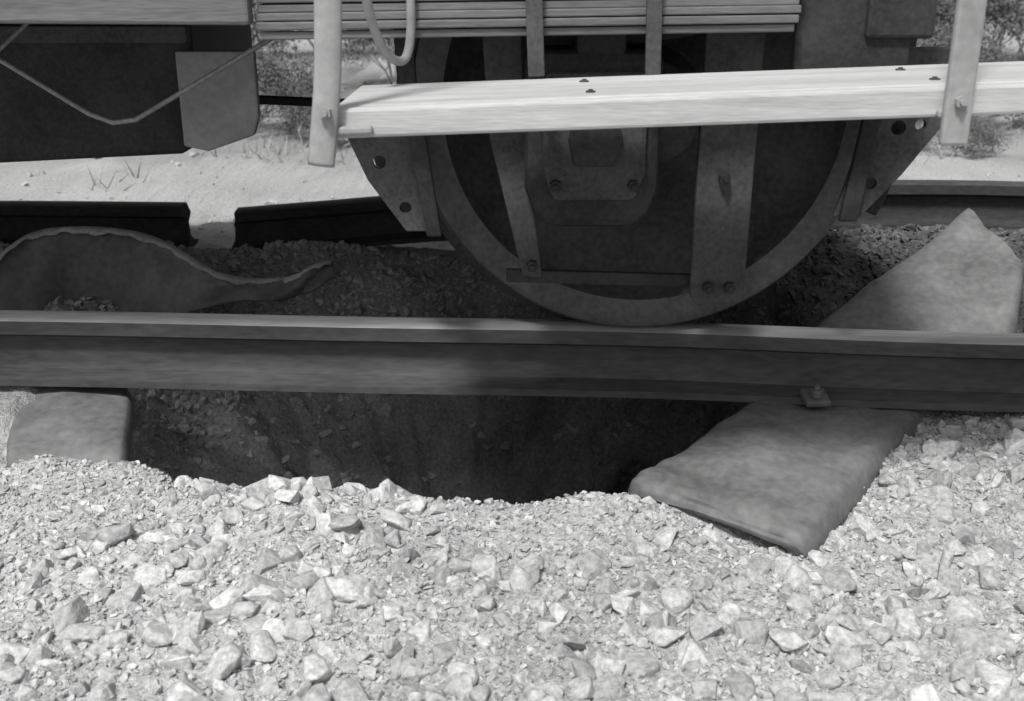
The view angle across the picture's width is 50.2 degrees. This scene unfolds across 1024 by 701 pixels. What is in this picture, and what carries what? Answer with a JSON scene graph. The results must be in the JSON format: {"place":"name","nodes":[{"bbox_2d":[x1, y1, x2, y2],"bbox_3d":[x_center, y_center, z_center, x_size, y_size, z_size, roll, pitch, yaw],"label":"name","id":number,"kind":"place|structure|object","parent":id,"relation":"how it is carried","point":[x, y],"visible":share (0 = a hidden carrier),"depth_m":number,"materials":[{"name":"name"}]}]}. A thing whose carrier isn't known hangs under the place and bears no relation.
{"place":"outdoors","nodes":[
{"label":"outdoors","id":0,"kind":"place"},
{"bbox_2d":[0,24,28,51],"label":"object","id":1,"kind":"object","parent":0,"point":[9,39],"depth_m":1.90,"materials":[{"name":"grey metal"}]},
{"bbox_2d":[0,0,252,24],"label":"side sill","id":2,"kind":"structure","parent":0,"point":[187,12],"depth_m":1.53,"materials":[{"name":"paint"}]},
{"bbox_2d":[337,125,372,134],"bbox_3d":[-0.195,-0.314,1.459,0.050,0.011,0.280,0,20,0],"label":"step hanger foot","id":3,"kind":"object","parent":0,"point":[355,130],"visible":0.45,"depth_m":1.33},
{"bbox_2d":[340,61,1023,106],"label":"step board","id":4,"kind":"object","parent":3,"relation":"on","point":[659,85],"visible":0.54,"depth_m":1.44,"materials":[{"name":"white wood"}]},
{"bbox_2d":[308,0,341,167],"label":"step hanger","id":5,"kind":"object","parent":4,"relation":"attached to","point":[327,65],"visible":0.99,"depth_m":1.30,"materials":[{"name":"paint"}]},
{"bbox_2d":[318,106,331,119],"bbox_3d":[-0.224,-0.284,1.308,0.015,0.016,0.020,0,20,0],"label":"step bolt","id":6,"kind":"object","parent":5,"relation":"attached to","point":[324,112],"visible":1,"depth_m":1.30,"materials":[{"name":"grey metal"}]},
{"bbox_2d":[586,89,595,92],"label":"board bolt","id":7,"kind":"object","parent":4,"relation":"on","point":[590,91],"visible":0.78,"depth_m":1.39,"materials":[{"name":"metal"}]},
{"bbox_2d":[337,82,1023,138],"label":"step board edge","id":8,"kind":"object","parent":4,"relation":"attached to","point":[676,110],"visible":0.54,"depth_m":1.33,"materials":[{"name":"white wood"}]},
{"bbox_2d":[895,67,905,70],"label":"board bolt","id":9,"kind":"object","parent":4,"relation":"on","point":[900,69],"visible":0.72,"depth_m":1.50,"materials":[{"name":"metal"}]},
{"bbox_2d":[929,76,939,79],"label":"board bolt","id":10,"kind":"object","parent":4,"relation":"on","point":[934,78],"visible":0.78,"depth_m":1.38,"materials":[{"name":"metal"}]},
{"bbox_2d":[938,0,986,145],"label":"step hanger","id":11,"kind":"object","parent":4,"relation":"on","point":[967,33],"visible":1,"depth_m":1.29,"materials":[{"name":"paint"}]},
{"bbox_2d":[936,109,942,117],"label":"bolt","id":12,"kind":"object","parent":11,"relation":"attached to","point":[938,113],"visible":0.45,"depth_m":1.32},
{"bbox_2d":[954,95,967,108],"bbox_3d":[0.536,-0.297,1.304,0.014,0.016,0.020,0,20,0],"label":"step bolt","id":13,"kind":"object","parent":11,"relation":"attached to","point":[961,101],"visible":1,"depth_m":1.30,"materials":[{"name":"grey metal"}]},
{"bbox_2d":[0,0,1023,700],"bbox_3d":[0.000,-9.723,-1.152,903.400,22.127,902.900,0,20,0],"label":"ground","id":14,"kind":"structure","parent":0,"point":[524,468],"depth_m":2.51,"materials":[{"name":"grey gravel"}]},
{"bbox_2d":[0,201,198,248],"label":"broken steel rail","id":15,"kind":"object","parent":14,"relation":"on","point":[165,221],"visible":0.66,"depth_m":3.01,"materials":[{"name":"black metal"}]},
{"bbox_2d":[0,226,334,467],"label":"torn steel sleeper","id":16,"kind":"object","parent":14,"relation":"on","point":[124,270],"visible":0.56,"depth_m":2.40,"materials":[{"name":"grey metal"}]},
{"bbox_2d":[251,0,308,57],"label":"dry shrub","id":17,"kind":"object","parent":14,"relation":"on","point":[254,23],"visible":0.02,"depth_m":7.70,"materials":[{"name":"grey plant"}]},
{"bbox_2d":[251,34,313,128],"bbox_3d":[-1.400,-1.488,6.158,0.850,0.564,0.826,11,22,29],"label":"dry shrub","id":18,"kind":"object","parent":14,"relation":"on","point":[270,72],"visible":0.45,"depth_m":6.10,"materials":[{"name":"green plant"}]},
{"bbox_2d":[251,1,361,57],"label":"dry shrub","id":19,"kind":"object","parent":14,"relation":"on","point":[311,43],"visible":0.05,"depth_m":11.14,"materials":[{"name":"grey plant"}]},
{"bbox_2d":[269,85,346,149],"bbox_3d":[-1.039,-1.222,5.769,0.428,0.351,0.623,-9,21,-23],"label":"dry shrub","id":20,"kind":"object","parent":14,"relation":"on","point":[293,114],"visible":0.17,"depth_m":5.82,"materials":[{"name":"grey plant"}]},
{"bbox_2d":[341,29,396,83],"bbox_3d":[-0.899,-2.325,8.146,1.016,0.774,1.278,0,20,0],"label":"dry shrub","id":21,"kind":"object","parent":14,"relation":"on","point":[354,42],"visible":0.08,"depth_m":8.11,"materials":[{"name":"grey plant"}]},
{"bbox_2d":[135,259,731,495],"bbox_3d":[-0.188,0.302,2.441,1.384,0.744,1.265,0,20,0],"label":"crater debris","id":22,"kind":"object","parent":14,"relation":"on","point":[386,409],"visible":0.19,"depth_m":2.64,"materials":[{"name":"stone"}]},
{"bbox_2d":[0,310,1023,411],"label":"steel rail","id":23,"kind":"object","parent":14,"relation":"on","point":[924,370],"visible":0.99,"depth_m":2.02,"materials":[{"name":"grey metal"}]},
{"bbox_2d":[0,224,1023,475],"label":"track ballast","id":24,"kind":"structure","parent":14,"relation":"on","point":[832,252],"depth_m":2.65,"materials":[{"name":"gravel"}]},
{"bbox_2d":[6,58,1020,232],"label":"field stones","id":25,"kind":"object","parent":14,"relation":"on","point":[35,172],"visible":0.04,"depth_m":5.05,"materials":[{"name":"grey stone"}]},
{"bbox_2d":[232,180,1023,249],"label":"broken steel rail","id":26,"kind":"object","parent":14,"relation":"on","point":[370,221],"visible":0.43,"depth_m":3.02,"materials":[{"name":"black metal"}]},
{"bbox_2d":[916,0,1023,61],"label":"dry shrub","id":27,"kind":"object","parent":14,"relation":"on","point":[999,8],"visible":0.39,"depth_m":7.90,"materials":[{"name":"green plant"}]},
{"bbox_2d":[916,8,1023,123],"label":"dry shrub","id":28,"kind":"object","parent":14,"relation":"on","point":[984,51],"visible":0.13,"depth_m":6.28,"materials":[{"name":"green plant"}]},
{"bbox_2d":[922,115,1021,158],"bbox_3d":[2.351,-1.112,5.570,0.517,0.280,0.500,0,20,0],"label":"dry shrub","id":29,"kind":"object","parent":14,"relation":"on","point":[987,134],"visible":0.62,"depth_m":5.46,"materials":[{"name":"grey plant"}]},
{"bbox_2d":[987,3,1023,60],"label":"dry shrub","id":30,"kind":"object","parent":14,"relation":"on","point":[1022,53],"visible":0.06,"depth_m":10.47,"materials":[{"name":"grey plant"}]},
{"bbox_2d":[0,410,1023,700],"bbox_3d":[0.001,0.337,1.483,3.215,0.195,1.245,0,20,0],"label":"loose gravel","id":31,"kind":"structure","parent":0,"point":[344,626],"depth_m":1.50,"materials":[{"name":"grey stone"}]},
{"bbox_2d":[628,208,1023,557],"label":"bent steel sleeper","id":32,"kind":"object","parent":31,"relation":"on","point":[796,478],"visible":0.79,"depth_m":1.87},
{"bbox_2d":[87,29,1023,190],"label":"dry grass","id":33,"kind":"structure","parent":0,"point":[348,143],"depth_m":5.74,"materials":[{"name":"grey plant"}]},
{"bbox_2d":[689,23,765,302],"bbox_3d":[0.344,-0.379,1.726,0.096,0.632,0.016,0,20,0],"label":"guard leg","id":34,"kind":"object","parent":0,"point":[721,221],"visible":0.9,"depth_m":1.76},
{"bbox_2d":[703,281,713,293],"bbox_3d":[0.325,-0.104,1.806,0.018,0.020,0.028,0,20,0],"label":"guard bolt","id":35,"kind":"object","parent":34,"relation":"attached to","point":[708,287],"visible":1,"depth_m":1.80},
{"bbox_2d":[718,171,730,184],"bbox_3d":[0.340,-0.275,1.746,0.018,0.020,0.028,0,20,0],"label":"guard bolt","id":36,"kind":"object","parent":34,"relation":"attached to","point":[724,177],"visible":1,"depth_m":1.74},
{"bbox_2d":[723,281,735,293],"bbox_3d":[0.360,-0.104,1.806,0.020,0.017,0.028,0,20,0],"label":"guard bolt","id":37,"kind":"object","parent":34,"relation":"attached to","point":[729,287],"visible":1,"depth_m":1.80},
{"bbox_2d":[790,0,909,69],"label":"headstock plate","id":38,"kind":"object","parent":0,"point":[828,33],"depth_m":1.60,"materials":[{"name":"grey metal"}]},
{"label":"floor","id":39,"kind":"structure","parent":0,"visible":0},
{"bbox_2d":[395,38,441,236],"bbox_3d":[-0.155,-0.495,1.691,0.080,0.650,0.014,0,20,0],"label":"hanger rib","id":40,"kind":"object","parent":39,"relation":"hanging from","point":[420,153],"visible":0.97,"depth_m":1.75,"materials":[{"name":"metal"}]},
{"bbox_2d":[348,136,425,230],"bbox_3d":[-0.201,-0.293,1.781,0.147,0.200,0.012,0,20,0],"label":"hanger bracket","id":41,"kind":"object","parent":40,"relation":"attached to","point":[393,181],"visible":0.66,"depth_m":1.78,"materials":[{"name":"metal"}]},
{"bbox_2d":[374,155,385,167],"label":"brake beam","id":42,"kind":"structure","parent":41,"relation":"attached to","point":[380,161],"depth_m":1.86,"materials":[{"name":"black metal"}]},
{"bbox_2d":[396,13,860,326],"bbox_3d":[0.225,-0.424,1.871,0.860,0.860,0.170,0,20,0],"label":"wheel","id":43,"kind":"object","parent":39,"relation":"attached to","point":[801,169],"visible":0.31,"depth_m":1.93,"materials":[{"name":"metal"}]},
{"bbox_2d":[524,45,662,225],"bbox_3d":[0.125,-0.343,1.746,0.210,0.272,0.130,0,20,0],"label":"axlebox body","id":44,"kind":"object","parent":43,"relation":"attached to","point":[547,207],"visible":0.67,"depth_m":1.71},
{"bbox_2d":[482,27,541,277],"bbox_3d":[-0.005,-0.400,1.718,0.109,0.588,0.016,0,20,0],"label":"guard leg","id":45,"kind":"object","parent":44,"relation":"attached to","point":[503,58],"visible":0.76,"depth_m":1.74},
{"bbox_2d":[526,260,537,271],"bbox_3d":[0.033,-0.139,1.794,0.020,0.019,0.028,0,20,0],"label":"guard bolt","id":46,"kind":"object","parent":45,"relation":"attached to","point":[532,265],"visible":1,"depth_m":1.79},
{"bbox_2d":[506,268,689,286],"bbox_3d":[0.180,-0.121,1.835,0.380,0.033,0.014,0,20,0],"label":"guard keep bar","id":47,"kind":"object","parent":45,"relation":"attached to","point":[611,278],"visible":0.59,"depth_m":1.83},
{"bbox_2d":[542,72,646,199],"bbox_3d":[0.127,-0.326,1.673,0.160,0.195,0.017,0,20,0],"label":"axlebox lid","id":48,"kind":"object","parent":44,"relation":"attached to","point":[594,183],"visible":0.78,"depth_m":1.68,"materials":[{"name":"grey metal"}]},
{"bbox_2d":[550,179,560,192],"bbox_3d":[0.067,-0.253,1.682,0.018,0.020,0.028,0,20,0],"label":"lid bolt","id":49,"kind":"object","parent":48,"relation":"attached to","point":[555,185],"visible":1,"depth_m":1.68,"materials":[{"name":"metal"}]},
{"bbox_2d":[568,128,622,166],"bbox_3d":[0.127,-0.322,1.659,0.084,0.085,0.014,0,20,0],"label":"axlebox boss","id":50,"kind":"object","parent":48,"relation":"attached to","point":[595,147],"visible":0.59,"depth_m":1.66,"materials":[{"name":"grey metal"}]},
{"bbox_2d":[626,180,639,192],"bbox_3d":[0.187,-0.253,1.682,0.020,0.017,0.028,0,20,0],"label":"lid bolt","id":51,"kind":"object","parent":48,"relation":"attached to","point":[633,186],"visible":1,"depth_m":1.68,"materials":[{"name":"metal"}]},
{"bbox_2d":[573,25,626,53],"bbox_3d":[0.135,-0.512,1.681,0.075,0.140,0.110,0,20,0],"label":"spring buckle","id":52,"kind":"object","parent":44,"relation":"on","point":[599,44],"visible":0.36,"depth_m":1.64,"materials":[{"name":"metal"}]},
{"bbox_2d":[544,24,704,43],"bbox_3d":[0.155,-0.504,1.728,0.290,0.033,0.066,0,20,0],"label":"spring leaf","id":53,"kind":"object","parent":44,"relation":"on","point":[636,38],"visible":0.16,"depth_m":1.70,"materials":[{"name":"metal"}]},
{"bbox_2d":[546,24,694,26],"bbox_3d":[0.155,-0.525,1.720,0.400,0.039,0.066,0,20,0],"label":"spring leaf","id":54,"kind":"object","parent":53,"relation":"on","point":[627,25],"visible":0.02,"depth_m":1.69,"materials":[{"name":"metal"}]},
{"bbox_2d":[659,72,696,161],"bbox_3d":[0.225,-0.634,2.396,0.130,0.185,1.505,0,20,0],"label":"wheel hub","id":55,"kind":"object","parent":44,"relation":"attached to","point":[675,141],"visible":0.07,"depth_m":1.71,"materials":[{"name":"metal"}]},
{"bbox_2d":[892,127,902,133],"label":"brake beam","id":56,"kind":"structure","parent":43,"relation":"attached to","point":[898,130],"depth_m":1.85,"materials":[{"name":"metal"}]},
{"bbox_2d":[865,120,903,215],"bbox_3d":[0.638,-0.359,1.905,0.084,0.238,0.070,0,20,0],"label":"brake shoe","id":57,"kind":"object","parent":56,"relation":"attached to","point":[874,207],"visible":0.02,"depth_m":1.90,"materials":[{"name":"metal"}]},
{"bbox_2d":[910,39,916,46],"bbox_3d":[0.660,-0.553,1.809,0.038,0.400,0.014,0,20,0],"label":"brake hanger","id":58,"kind":"object","parent":56,"relation":"attached to","point":[913,42],"depth_m":1.82,"materials":[{"name":"metal"}]},
{"bbox_2d":[864,0,937,38],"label":"headstock","id":59,"kind":"object","parent":39,"relation":"attached to","point":[900,19],"visible":0.54,"depth_m":1.58,"materials":[{"name":"metal"}]},
{"bbox_2d":[838,119,880,221],"bbox_3d":[0.573,-0.389,1.729,0.074,0.375,0.014,0,20,0],"label":"hanger rib","id":60,"kind":"object","parent":59,"relation":"attached to","point":[858,173],"visible":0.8,"depth_m":1.76,"materials":[{"name":"metal"}]},
{"bbox_2d":[832,47,950,216],"bbox_3d":[0.618,-0.350,1.761,0.174,0.270,0.012,0,20,0],"label":"hanger bracket","id":61,"kind":"object","parent":60,"relation":"attached to","point":[894,156],"visible":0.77,"depth_m":1.76,"materials":[{"name":"metal"}]},
{"bbox_3d":[-2.050,-0.703,1.756,5.000,0.180,0.060,0,20,0],"label":"solebar","id":62,"kind":"object","parent":39,"relation":"hanging from","visible":0},
{"bbox_2d":[0,24,251,162],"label":"equipment box","id":63,"kind":"object","parent":62,"relation":"hanging from","point":[114,81],"visible":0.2,"depth_m":2.08,"materials":[{"name":"metal"}]},
{"bbox_2d":[0,25,190,42],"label":"equipment box rim","id":64,"kind":"object","parent":63,"relation":"attached to","point":[104,34],"visible":1,"depth_m":2.01,"materials":[{"name":"black metal"}]},
{"bbox_2d":[175,51,260,150],"bbox_3d":[-0.551,-0.470,2.062,0.147,0.185,0.020,0,20,0],"label":"equipment box end plate","id":65,"kind":"object","parent":63,"relation":"attached to","point":[220,109],"visible":0.93,"depth_m":2.05,"materials":[{"name":"grey metal"}]},
{"bbox_2d":[0,30,289,124],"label":"truss rod","id":66,"kind":"object","parent":62,"relation":"attached to","point":[201,80],"visible":0.79,"depth_m":1.89,"materials":[{"name":"grey metal"}]},
{"bbox_2d":[394,38,398,83],"bbox_3d":[-0.185,-0.536,1.794,0.042,0.400,0.014,0,20,0],"label":"brake hanger","id":67,"kind":"object","parent":62,"relation":"hanging from","point":[396,65],"depth_m":1.81,"materials":[{"name":"metal"}]},
{"bbox_2d":[259,95,344,106],"bbox_3d":[-1.308,-0.575,2.364,2.186,0.110,0.020,0,20,0],"label":"brake pull rod","id":68,"kind":"object","parent":67,"relation":"hanging from","point":[283,100],"depth_m":2.37,"materials":[{"name":"black metal"}]},
{"bbox_2d":[400,202,411,211],"bbox_3d":[-0.188,-0.337,1.913,0.084,0.191,0.070,0,20,0],"label":"brake shoe","id":69,"kind":"object","parent":68,"relation":"attached to","point":[405,206],"visible":0.06,"depth_m":1.91,"materials":[{"name":"metal"}]},
{"bbox_3d":[-1.990,-0.632,1.511,5.220,0.072,0.022,0,20,0],"label":"side board","id":70,"kind":"object","parent":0,"visible":0},
{"bbox_2d":[362,0,415,65],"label":"step hanger loop","id":71,"kind":"object","parent":70,"relation":"attached to","point":[387,54],"visible":1,"depth_m":1.53,"materials":[{"name":"paint"}]},
{"bbox_2d":[262,0,788,21],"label":"side slat backing","id":72,"kind":"object","parent":70,"relation":"attached to","point":[494,18],"depth_m":1.58,"materials":[{"name":"wood"}]},
{"bbox_2d":[256,0,469,2],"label":"side slat","id":73,"kind":"object","parent":72,"relation":"attached to","point":[284,1],"visible":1,"depth_m":1.55,"materials":[{"name":"paint"}]},
{"bbox_2d":[257,0,798,12],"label":"side slat","id":74,"kind":"object","parent":72,"relation":"attached to","point":[419,6],"visible":0.92,"depth_m":1.55,"materials":[{"name":"paint"}]},
{"bbox_2d":[257,14,798,30],"bbox_3d":[0.022,-0.470,1.565,0.773,0.022,0.020,0,20,0],"label":"side slat","id":75,"kind":"object","parent":72,"relation":"attached to","point":[564,21],"visible":0.94,"depth_m":1.56,"materials":[{"name":"paint"}]},
{"bbox_2d":[261,23,794,39],"bbox_3d":[0.022,-0.460,1.575,0.764,0.022,0.020,0,20,0],"label":"side slat","id":76,"kind":"object","parent":72,"relation":"attached to","point":[548,31],"visible":0.94,"depth_m":1.56,"materials":[{"name":"paint"}]},
{"bbox_2d":[255,5,801,21],"bbox_3d":[0.022,-0.483,1.565,0.779,0.023,0.020,0,20,0],"label":"side slat","id":77,"kind":"object","parent":72,"relation":"attached to","point":[520,13],"visible":0.94,"depth_m":1.55,"materials":[{"name":"paint"}]},
{"bbox_2d":[525,0,544,76],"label":"body strap","id":78,"kind":"object","parent":70,"relation":"attached to","point":[535,36],"visible":1,"depth_m":1.55,"materials":[{"name":"metal"}]},
{"bbox_2d":[645,0,662,74],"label":"body strap second","id":79,"kind":"object","parent":70,"relation":"attached to","point":[653,41],"visible":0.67,"depth_m":1.55,"materials":[{"name":"metal"}]}
]}

